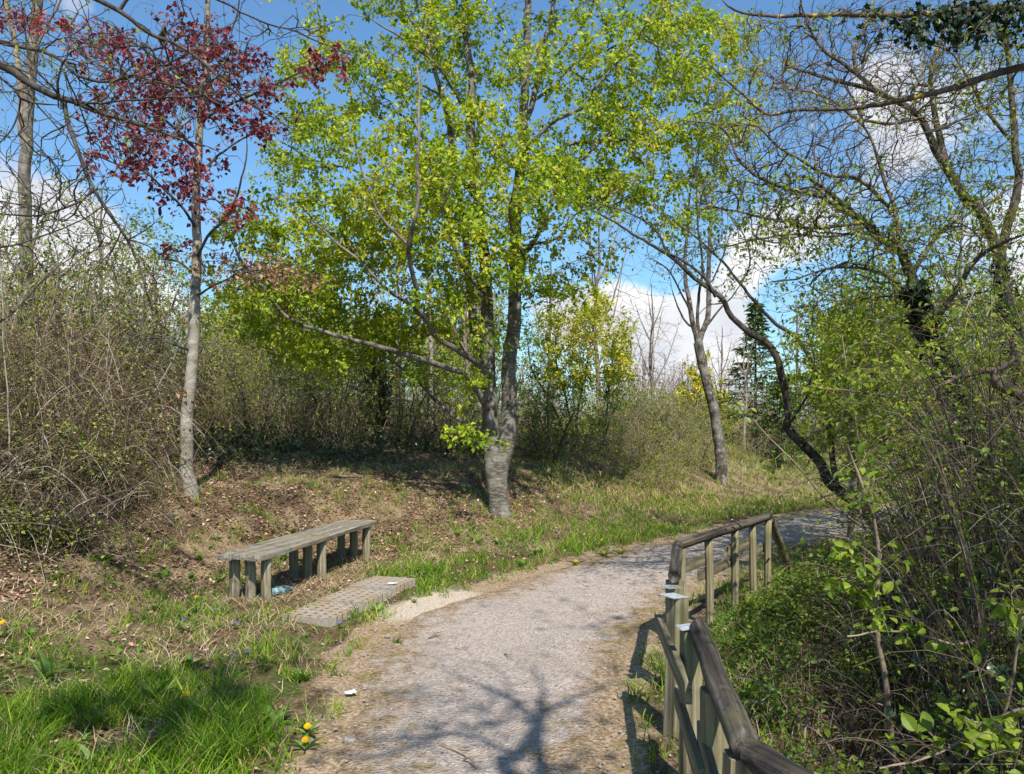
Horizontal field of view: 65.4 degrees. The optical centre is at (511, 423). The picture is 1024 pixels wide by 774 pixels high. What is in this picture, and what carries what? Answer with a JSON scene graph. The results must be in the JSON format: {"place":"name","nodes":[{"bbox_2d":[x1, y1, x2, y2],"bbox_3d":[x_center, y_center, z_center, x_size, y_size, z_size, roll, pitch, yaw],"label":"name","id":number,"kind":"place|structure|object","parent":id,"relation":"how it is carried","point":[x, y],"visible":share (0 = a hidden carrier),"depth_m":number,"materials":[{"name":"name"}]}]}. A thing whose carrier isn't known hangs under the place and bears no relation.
{"place":"outdoors","nodes":[
{"label":"outdoors","id":0,"kind":"place"},
{"bbox_2d":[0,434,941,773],"bbox_3d":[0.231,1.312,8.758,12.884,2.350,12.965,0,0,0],"label":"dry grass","id":1,"kind":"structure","parent":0,"point":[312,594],"depth_m":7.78,"materials":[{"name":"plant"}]},
{"bbox_2d":[0,424,998,773],"bbox_3d":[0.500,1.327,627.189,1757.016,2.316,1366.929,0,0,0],"label":"ground","id":2,"kind":"structure","parent":0,"point":[328,748],"depth_m":7.28,"materials":[{"name":"brown soil"}]},
{"bbox_2d":[0,259,25,495],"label":"dead stem","id":3,"kind":"object","parent":2,"relation":"on","point":[3,331],"visible":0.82,"depth_m":7.81,"materials":[{"name":"grey plant"}]},
{"bbox_2d":[0,196,66,364],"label":"scrub shrub","id":4,"kind":"object","parent":2,"relation":"on","point":[15,280],"visible":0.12,"depth_m":12.30,"materials":[{"name":"brown plant"}]},
{"bbox_2d":[27,650,57,682],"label":"rosette plant","id":5,"kind":"object","parent":2,"relation":"on","point":[44,665],"visible":0.82,"depth_m":4.77,"materials":[{"name":"green plant"}]},
{"bbox_2d":[0,223,141,430],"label":"scrub shrub","id":6,"kind":"object","parent":2,"relation":"on","point":[55,297],"visible":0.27,"depth_m":10.05,"materials":[{"name":"green plant"}]},
{"bbox_2d":[0,235,161,448],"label":"scrub shrub","id":7,"kind":"object","parent":2,"relation":"on","point":[54,280],"visible":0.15,"depth_m":11.28,"materials":[{"name":"brown plant"}]},
{"bbox_2d":[0,204,177,429],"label":"scrub shrub","id":8,"kind":"object","parent":2,"relation":"on","point":[70,279],"visible":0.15,"depth_m":12.74,"materials":[{"name":"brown plant"}]},
{"bbox_2d":[80,707,115,733],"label":"rosette plant","id":9,"kind":"object","parent":2,"relation":"on","point":[96,718],"visible":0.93,"depth_m":4.05,"materials":[{"name":"green plant"}]},
{"bbox_2d":[44,185,161,334],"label":"bare tree","id":10,"kind":"object","parent":2,"relation":"on","point":[98,238],"visible":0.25,"depth_m":19.94,"materials":[{"name":"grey plant"}]},
{"bbox_2d":[0,0,208,336],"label":"twin stemmed tree","id":11,"kind":"object","parent":2,"relation":"on","point":[24,173],"visible":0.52,"depth_m":12.53,"materials":[{"name":"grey plant"}]},
{"bbox_2d":[14,242,203,447],"bbox_3d":[-5.824,-0.975,11.404,2.633,3.216,2.684,0,0,8],"label":"scrub shrub","id":12,"kind":"object","parent":2,"relation":"on","point":[127,322],"visible":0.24,"depth_m":11.34,"materials":[{"name":"brown plant"}]},
{"bbox_2d":[19,241,207,398],"bbox_3d":[-7.453,-1.463,14.464,3.300,3.888,3.711,0,0,10],"label":"scrub shrub","id":13,"kind":"object","parent":2,"relation":"on","point":[170,319],"visible":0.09,"depth_m":14.50,"materials":[{"name":"brown plant"}]},
{"bbox_2d":[48,260,225,437],"bbox_3d":[-6.168,-1.157,13.175,2.826,3.245,2.771,0,0,-23],"label":"scrub shrub","id":14,"kind":"object","parent":2,"relation":"on","point":[181,327],"visible":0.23,"depth_m":13.12,"materials":[{"name":"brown plant"}]},
{"bbox_2d":[0,278,278,589],"bbox_3d":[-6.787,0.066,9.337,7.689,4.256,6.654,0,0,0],"label":"bramble thicket","id":15,"kind":"object","parent":2,"relation":"on","point":[93,502],"visible":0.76,"depth_m":8.41,"materials":[{"name":"plant"}]},
{"bbox_2d":[66,200,223,366],"bbox_3d":[-7.835,-2.331,16.863,2.943,5.289,4.782,0,0,-39],"label":"pale tree","id":16,"kind":"object","parent":2,"relation":"on","point":[164,224],"visible":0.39,"depth_m":16.78,"materials":[{"name":"plant"}]},
{"bbox_2d":[0,0,352,498],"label":"copper beech","id":17,"kind":"object","parent":2,"relation":"on","point":[198,245],"visible":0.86,"depth_m":9.11,"materials":[{"name":"red plant"}]},
{"bbox_2d":[115,269,257,435],"bbox_3d":[-6.274,-1.180,14.573,3.266,3.318,2.904,0,0,-14],"label":"scrub shrub","id":18,"kind":"object","parent":2,"relation":"on","point":[209,351],"visible":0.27,"depth_m":14.31,"materials":[{"name":"brown plant"}]},
{"bbox_2d":[0,0,417,354],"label":"overhanging tree","id":19,"kind":"object","parent":2,"relation":"on","point":[17,74],"visible":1,"depth_m":4.69,"materials":[{"name":"brown plant"}]},
{"bbox_2d":[156,284,276,429],"bbox_3d":[-5.870,-1.105,15.450,2.821,3.158,2.508,0,0,27],"label":"scrub shrub","id":20,"kind":"object","parent":2,"relation":"on","point":[217,351],"visible":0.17,"depth_m":15.09,"materials":[{"name":"green plant"}]},
{"bbox_2d":[173,311,294,430],"bbox_3d":[-5.414,-0.885,15.422,2.402,2.649,2.356,0,0,14],"label":"scrub shrub","id":21,"kind":"object","parent":2,"relation":"on","point":[235,373],"visible":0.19,"depth_m":15.26,"materials":[{"name":"green plant"}]},
{"bbox_2d":[183,259,304,396],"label":"yellow tree","id":22,"kind":"object","parent":2,"relation":"on","point":[226,315],"visible":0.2,"depth_m":18.03,"materials":[{"name":"grey plant"}]},
{"bbox_2d":[202,312,319,433],"bbox_3d":[-4.858,-0.915,15.567,2.524,2.712,2.244,0,0,19],"label":"scrub shrub","id":23,"kind":"object","parent":2,"relation":"on","point":[275,374],"visible":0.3,"depth_m":15.39,"materials":[{"name":"green plant"}]},
{"bbox_2d":[204,335,321,444],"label":"thorn shrub","id":24,"kind":"object","parent":2,"relation":"on","point":[253,400],"visible":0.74,"depth_m":14.02,"materials":[{"name":"green plant"}]},
{"bbox_2d":[242,334,347,429],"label":"thorn shrub","id":25,"kind":"object","parent":2,"relation":"on","point":[300,386],"visible":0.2,"depth_m":16.10,"materials":[{"name":"green plant"}]},
{"bbox_2d":[217,520,376,602],"bbox_3d":[-2.095,1.433,8.213,0.446,0.580,2.621,0,0,13],"label":"bench","id":26,"kind":"object","parent":2,"relation":"on","point":[267,551],"visible":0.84,"depth_m":7.90,"materials":[{"name":"grey wood"}]},
{"bbox_2d":[254,383,344,437],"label":"scrub","id":27,"kind":"object","parent":2,"relation":"on","point":[274,392],"visible":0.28,"depth_m":15.01,"materials":[{"name":"green plant"}]},
{"bbox_2d":[3,527,602,773],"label":"meadow weeds","id":28,"kind":"object","parent":2,"relation":"on","point":[302,676],"visible":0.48,"depth_m":5.58,"materials":[{"name":"green plant"}]},
{"bbox_2d":[282,601,361,627],"bbox_3d":[-1.557,1.608,6.604,0.460,0.132,0.508,0,0,18],"label":"grid paver","id":29,"kind":"object","parent":2,"relation":"on","point":[331,615],"visible":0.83,"depth_m":6.49,"materials":[{"name":"concrete"}]},
{"bbox_2d":[277,339,389,443],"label":"thorn shrub","id":30,"kind":"object","parent":2,"relation":"on","point":[346,385],"visible":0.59,"depth_m":14.82,"materials":[{"name":"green plant"}]},
{"bbox_2d":[159,381,528,455],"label":"shaded undergrowth","id":31,"kind":"object","parent":2,"relation":"on","point":[299,430],"visible":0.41,"depth_m":14.27,"materials":[{"name":"green plant"}]},
{"bbox_2d":[318,587,390,610],"bbox_3d":[-1.394,1.595,7.111,0.460,0.135,0.508,0,0,18],"label":"grid paver","id":32,"kind":"object","parent":2,"relation":"on","point":[348,595],"visible":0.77,"depth_m":7.07,"materials":[{"name":"concrete"}]},
{"bbox_2d":[253,313,464,402],"bbox_3d":[-4.177,-1.341,20.921,6.137,3.378,4.270,0,0,0],"label":"pale tree","id":33,"kind":"object","parent":2,"relation":"on","point":[446,358],"visible":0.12,"depth_m":20.93,"materials":[{"name":"green plant"}]},
{"bbox_2d":[314,306,423,432],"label":"thorn shrub","id":34,"kind":"object","parent":2,"relation":"on","point":[365,383],"visible":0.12,"depth_m":18.09,"materials":[{"name":"green plant"}]},
{"bbox_2d":[343,336,404,439],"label":"juniper shrub","id":35,"kind":"object","parent":2,"relation":"on","point":[385,390],"visible":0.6,"depth_m":15.55,"materials":[{"name":"green plant"}]},
{"bbox_2d":[348,576,414,596],"bbox_3d":[-1.231,1.585,7.617,0.460,0.142,0.508,0,0,18],"label":"grid paver","id":36,"kind":"object","parent":2,"relation":"on","point":[377,582],"visible":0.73,"depth_m":7.54,"materials":[{"name":"concrete"}]},
{"bbox_2d":[352,226,441,413],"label":"bare tree","id":37,"kind":"object","parent":2,"relation":"on","point":[398,274],"visible":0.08,"depth_m":24.92,"materials":[{"name":"grey plant"}]},
{"bbox_2d":[347,342,452,444],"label":"thorn shrub","id":38,"kind":"object","parent":2,"relation":"on","point":[403,400],"visible":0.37,"depth_m":15.77,"materials":[{"name":"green plant"}]},
{"bbox_2d":[409,162,453,431],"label":"pale trunked tree","id":39,"kind":"object","parent":2,"relation":"on","point":[431,352],"visible":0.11,"depth_m":19.00,"materials":[{"name":"grey plant"}]},
{"bbox_2d":[388,336,481,431],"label":"thorn shrub","id":40,"kind":"object","parent":2,"relation":"on","point":[443,384],"visible":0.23,"depth_m":19.42,"materials":[{"name":"green plant"}]},
{"bbox_2d":[398,361,500,455],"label":"thorn shrub","id":41,"kind":"object","parent":2,"relation":"on","point":[445,419],"visible":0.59,"depth_m":15.35,"materials":[{"name":"green plant"}]},
{"bbox_2d":[0,434,907,773],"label":"fallen leaves","id":42,"kind":"object","parent":2,"relation":"on","point":[126,628],"visible":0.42,"depth_m":9.64,"materials":[{"name":"brown plant"}]},
{"bbox_2d":[0,434,912,773],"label":"grass","id":43,"kind":"structure","parent":2,"relation":"on","point":[62,710],"depth_m":4.90,"materials":[{"name":"green plant"}]},
{"bbox_2d":[421,223,507,419],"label":"bare tree","id":44,"kind":"object","parent":2,"relation":"on","point":[464,346],"visible":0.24,"depth_m":25.99,"materials":[{"name":"grey plant"}]},
{"bbox_2d":[435,330,532,427],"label":"thorn shrub","id":45,"kind":"object","parent":2,"relation":"on","point":[481,388],"visible":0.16,"depth_m":21.73,"materials":[{"name":"green plant"}]},
{"bbox_2d":[182,0,793,518],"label":"hornbeam tree","id":46,"kind":"object","parent":2,"relation":"on","point":[436,184],"visible":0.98,"depth_m":11.31,"materials":[{"name":"green plant"}]},
{"bbox_2d":[451,358,549,444],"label":"thorn shrub","id":47,"kind":"object","parent":2,"relation":"on","point":[518,421],"visible":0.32,"depth_m":16.86,"materials":[{"name":"green plant"}]},
{"bbox_2d":[0,263,1022,454],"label":"wood edge","id":48,"kind":"object","parent":2,"relation":"on","point":[505,294],"depth_m":32.13,"materials":[{"name":"plant"}]},
{"bbox_2d":[513,422,562,458],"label":"scrub","id":49,"kind":"object","parent":2,"relation":"on","point":[533,453],"visible":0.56,"depth_m":16.05,"materials":[{"name":"green plant"}]},
{"bbox_2d":[498,365,597,463],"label":"thorn shrub","id":50,"kind":"object","parent":2,"relation":"on","point":[548,447],"visible":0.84,"depth_m":15.87,"materials":[{"name":"green plant"}]},
{"bbox_2d":[521,259,580,426],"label":"bare tree","id":51,"kind":"object","parent":2,"relation":"on","point":[550,301],"visible":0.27,"depth_m":24.01,"materials":[{"name":"grey plant"}]},
{"bbox_2d":[515,281,639,466],"bbox_3d":[1.386,-0.580,18.089,3.158,5.067,4.357,0,0,0],"label":"flowering shrub","id":52,"kind":"object","parent":2,"relation":"on","point":[620,358],"visible":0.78,"depth_m":17.57,"materials":[{"name":"green plant"}]},
{"bbox_2d":[551,427,616,464],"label":"scrub","id":53,"kind":"object","parent":2,"relation":"on","point":[577,451],"visible":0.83,"depth_m":16.36,"materials":[{"name":"green plant"}]},
{"bbox_2d":[172,350,1004,452],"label":"distant woods","id":54,"kind":"object","parent":2,"relation":"on","point":[673,384],"visible":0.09,"depth_m":47.71,"materials":[{"name":"brown plant"}]},
{"bbox_2d":[175,409,1023,773],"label":"ground ivy","id":55,"kind":"object","parent":2,"relation":"on","point":[889,713],"visible":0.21,"depth_m":11.75,"materials":[{"name":"green plant"}]},
{"bbox_2d":[553,212,645,416],"bbox_3d":[2.482,-2.860,23.016,2.912,6.924,2.958,0,0,43],"label":"bare tree","id":56,"kind":"object","parent":2,"relation":"on","point":[596,280],"visible":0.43,"depth_m":22.99,"materials":[{"name":"grey plant"}]},
{"bbox_2d":[558,382,640,433],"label":"meadow shrub","id":57,"kind":"object","parent":2,"relation":"on","point":[589,411],"visible":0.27,"depth_m":21.92,"materials":[{"name":"green plant"}]},
{"bbox_2d":[573,407,659,453],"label":"scrub","id":58,"kind":"object","parent":2,"relation":"on","point":[618,428],"visible":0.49,"depth_m":17.86,"materials":[{"name":"green plant"}]},
{"bbox_2d":[583,391,665,437],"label":"meadow shrub","id":59,"kind":"object","parent":2,"relation":"on","point":[619,416],"visible":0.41,"depth_m":20.87,"materials":[{"name":"green plant"}]},
{"bbox_2d":[604,416,683,467],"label":"meadow shrub","id":60,"kind":"object","parent":2,"relation":"on","point":[630,450],"visible":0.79,"depth_m":17.02,"materials":[{"name":"green plant"}]},
{"bbox_2d":[614,448,681,490],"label":"meadow shrub","id":61,"kind":"object","parent":2,"relation":"on","point":[657,475],"visible":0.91,"depth_m":15.48,"materials":[{"name":"green plant"}]},
{"bbox_2d":[610,398,688,444],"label":"scrub","id":62,"kind":"object","parent":2,"relation":"on","point":[648,423],"visible":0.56,"depth_m":19.83,"materials":[{"name":"green plant"}]},
{"bbox_2d":[619,284,682,413],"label":"bare tree","id":63,"kind":"object","parent":2,"relation":"on","point":[651,338],"visible":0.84,"depth_m":32.97,"materials":[{"name":"grey plant"}]},
{"bbox_2d":[617,385,695,430],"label":"meadow shrub","id":64,"kind":"object","parent":2,"relation":"on","point":[669,396],"visible":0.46,"depth_m":23.79,"materials":[{"name":"green plant"}]},
{"bbox_2d":[629,404,709,452],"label":"meadow shrub","id":65,"kind":"object","parent":2,"relation":"on","point":[673,426],"visible":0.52,"depth_m":19.39,"materials":[{"name":"green plant"}]},
{"bbox_2d":[641,437,712,480],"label":"meadow shrub","id":66,"kind":"object","parent":2,"relation":"on","point":[680,472],"visible":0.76,"depth_m":16.47,"materials":[{"name":"green plant"}]},
{"bbox_2d":[665,433,714,471],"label":"meadow shrub","id":67,"kind":"object","parent":2,"relation":"on","point":[704,450],"visible":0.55,"depth_m":17.90,"materials":[{"name":"green plant"}]},
{"bbox_2d":[659,405,724,440],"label":"meadow shrub","id":68,"kind":"object","parent":2,"relation":"on","point":[701,424],"visible":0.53,"depth_m":21.92,"materials":[{"name":"green plant"}]},
{"bbox_2d":[636,114,753,484],"bbox_3d":[4.032,-2.939,17.407,2.736,8.745,4.182,0,0,0],"label":"ash tree","id":69,"kind":"object","parent":2,"relation":"on","point":[721,472],"visible":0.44,"depth_m":17.32,"materials":[{"name":"grey plant"}]},
{"bbox_2d":[671,349,739,430],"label":"yellow tree","id":70,"kind":"object","parent":2,"relation":"on","point":[696,383],"visible":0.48,"depth_m":30.32,"materials":[{"name":"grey plant"}]},
{"bbox_2d":[681,400,742,442],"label":"meadow shrub","id":71,"kind":"object","parent":2,"relation":"on","point":[703,421],"visible":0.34,"depth_m":24.78,"materials":[{"name":"green plant"}]},
{"bbox_2d":[569,179,880,535],"bbox_3d":[2.696,-0.835,9.835,3.979,4.851,2.779,0,0,0],"label":"arching tree","id":72,"kind":"object","parent":2,"relation":"on","point":[804,446],"visible":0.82,"depth_m":9.60,"materials":[{"name":"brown plant"}]},
{"bbox_2d":[706,325,745,416],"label":"bare tree","id":73,"kind":"object","parent":2,"relation":"on","point":[721,373],"visible":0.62,"depth_m":37.98,"materials":[{"name":"grey plant"}]},
{"bbox_2d":[661,513,793,625],"bbox_3d":[1.731,1.301,6.421,0.433,0.920,4.260,0,0,28],"label":"railing","id":74,"kind":"object","parent":2,"relation":"on","point":[680,565],"visible":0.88,"depth_m":6.68,"materials":[{"name":"wood"}]},
{"bbox_2d":[654,593,814,773],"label":"railing","id":75,"kind":"object","parent":2,"relation":"on","point":[710,722],"visible":0.98,"depth_m":2.83,"materials":[{"name":"wood"}]},
{"bbox_2d":[724,434,760,459],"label":"meadow shrub","id":76,"kind":"object","parent":2,"relation":"on","point":[735,452],"visible":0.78,"depth_m":21.49,"materials":[{"name":"green plant"}]},
{"bbox_2d":[720,335,771,450],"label":"bare tree","id":77,"kind":"object","parent":2,"relation":"on","point":[746,399],"visible":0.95,"depth_m":24.45,"materials":[{"name":"grey plant"}]},
{"bbox_2d":[726,419,791,458],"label":"scrub","id":78,"kind":"object","parent":2,"relation":"on","point":[760,444],"visible":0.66,"depth_m":23.92,"materials":[{"name":"green plant"}]},
{"bbox_2d":[716,298,811,453],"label":"spruce tree","id":79,"kind":"object","parent":2,"relation":"on","point":[753,319],"visible":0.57,"depth_m":26.86,"materials":[{"name":"green plant"}]},
{"bbox_2d":[742,371,836,466],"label":"spruce tree","id":80,"kind":"object","parent":2,"relation":"on","point":[770,422],"visible":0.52,"depth_m":23.84,"materials":[{"name":"green plant"}]},
{"bbox_2d":[758,292,826,456],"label":"bare tree","id":81,"kind":"object","parent":2,"relation":"on","point":[796,366],"visible":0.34,"depth_m":29.94,"materials":[{"name":"grey plant"}]},
{"bbox_2d":[728,402,869,530],"bbox_3d":[2.172,0.345,6.221,1.128,1.024,0.527,0,0,-23],"label":"sapling","id":82,"kind":"object","parent":2,"relation":"on","point":[773,462],"visible":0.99,"depth_m":6.19,"materials":[{"name":"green plant"}]},
{"bbox_2d":[703,542,931,773],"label":"weeds","id":83,"kind":"object","parent":2,"relation":"on","point":[776,695],"visible":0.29,"depth_m":5.29,"materials":[{"name":"green plant"}]},
{"bbox_2d":[652,8,1023,586],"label":"lichened tree","id":84,"kind":"object","parent":2,"relation":"on","point":[895,245],"visible":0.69,"depth_m":6.86,"materials":[{"name":"brown plant"}]},
{"bbox_2d":[654,532,1022,773],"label":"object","id":85,"kind":"object","parent":2,"relation":"on","point":[814,709],"visible":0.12,"depth_m":4.69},
{"bbox_2d":[833,333,866,579],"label":"sapling","id":86,"kind":"object","parent":2,"relation":"on","point":[845,381],"visible":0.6,"depth_m":5.40,"materials":[{"name":"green plant"}]},
{"bbox_2d":[683,0,1023,168],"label":"ivied tree","id":87,"kind":"object","parent":2,"relation":"on","point":[984,18],"visible":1,"depth_m":5.60,"materials":[{"name":"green plant"}]},
{"bbox_2d":[699,0,1023,473],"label":"lichened tree","id":88,"kind":"object","parent":2,"relation":"on","point":[869,86],"visible":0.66,"depth_m":8.36,"materials":[{"name":"brown plant"}]},
{"bbox_2d":[823,441,916,773],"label":"sapling","id":89,"kind":"object","parent":2,"relation":"on","point":[861,570],"visible":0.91,"depth_m":3.59,"materials":[{"name":"green plant"}]},
{"bbox_2d":[729,242,1023,773],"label":"thicket","id":90,"kind":"object","parent":2,"relation":"on","point":[986,683],"depth_m":4.44,"materials":[{"name":"green plant"}]},
{"bbox_2d":[879,702,1023,768],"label":"sapling","id":91,"kind":"object","parent":90,"relation":"attached to","point":[1008,719],"visible":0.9,"depth_m":2.64,"materials":[{"name":"green plant"}]},
{"bbox_2d":[965,581,1023,771],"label":"sapling","id":92,"kind":"object","parent":90,"relation":"attached to","point":[1008,608],"visible":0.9,"depth_m":2.97,"materials":[{"name":"green plant"}]},
{"bbox_2d":[770,243,985,549],"bbox_3d":[4.277,-0.369,9.355,2.230,4.033,4.493,0,0,30],"label":"young tree","id":93,"kind":"object","parent":2,"relation":"on","point":[848,332],"visible":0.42,"depth_m":8.86,"materials":[{"name":"green plant"}]},
{"bbox_2d":[766,339,997,506],"bbox_3d":[6.101,-0.116,12.670,3.818,3.560,5.136,0,0,19],"label":"young tree","id":94,"kind":"object","parent":2,"relation":"on","point":[808,402],"visible":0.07,"depth_m":12.35,"materials":[{"name":"green plant"}]},
{"bbox_2d":[792,303,1023,487],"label":"lichened shrub","id":95,"kind":"object","parent":2,"relation":"on","point":[827,386],"visible":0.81,"depth_m":4.81,"materials":[{"name":"green plant"}]},
{"bbox_2d":[800,248,1023,518],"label":"young tree","id":96,"kind":"object","parent":2,"relation":"on","point":[870,281],"visible":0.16,"depth_m":11.10,"materials":[{"name":"green plant"}]},
{"bbox_2d":[847,596,1020,658],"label":"sapling","id":97,"kind":"object","parent":2,"relation":"on","point":[876,626],"visible":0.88,"depth_m":3.30,"materials":[{"name":"green plant"}]},
{"bbox_2d":[910,398,968,596],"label":"sapling","id":98,"kind":"object","parent":2,"relation":"on","point":[933,453],"visible":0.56,"depth_m":4.99,"materials":[{"name":"green plant"}]},
{"bbox_2d":[897,213,1023,367],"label":"bare tree","id":99,"kind":"object","parent":2,"relation":"on","point":[959,270],"visible":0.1,"depth_m":16.93,"materials":[{"name":"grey plant"}]},
{"bbox_2d":[0,0,1023,421],"label":"sky","id":100,"kind":"structure","parent":0,"point":[271,13],"materials":[{"name":"blue"}]},
{"bbox_2d":[335,504,928,773],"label":"path","id":101,"kind":"structure","parent":0,"point":[486,643],"depth_m":5.14,"materials":[{"name":"grey gravel"}]},
{"bbox_2d":[262,538,777,773],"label":"bud scales","id":102,"kind":"object","parent":101,"relation":"on","point":[505,677],"visible":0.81,"depth_m":4.87,"materials":[{"name":"brown plant"}]},
{"bbox_2d":[264,534,790,773],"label":"pebbles","id":103,"kind":"object","parent":101,"relation":"on","point":[560,736],"visible":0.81,"depth_m":4.86,"materials":[{"name":"grey gravel"}]},
{"bbox_2d":[524,425,921,517],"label":"meadow grass","id":104,"kind":"structure","parent":0,"point":[793,467],"depth_m":16.03,"materials":[{"name":"green plant"}]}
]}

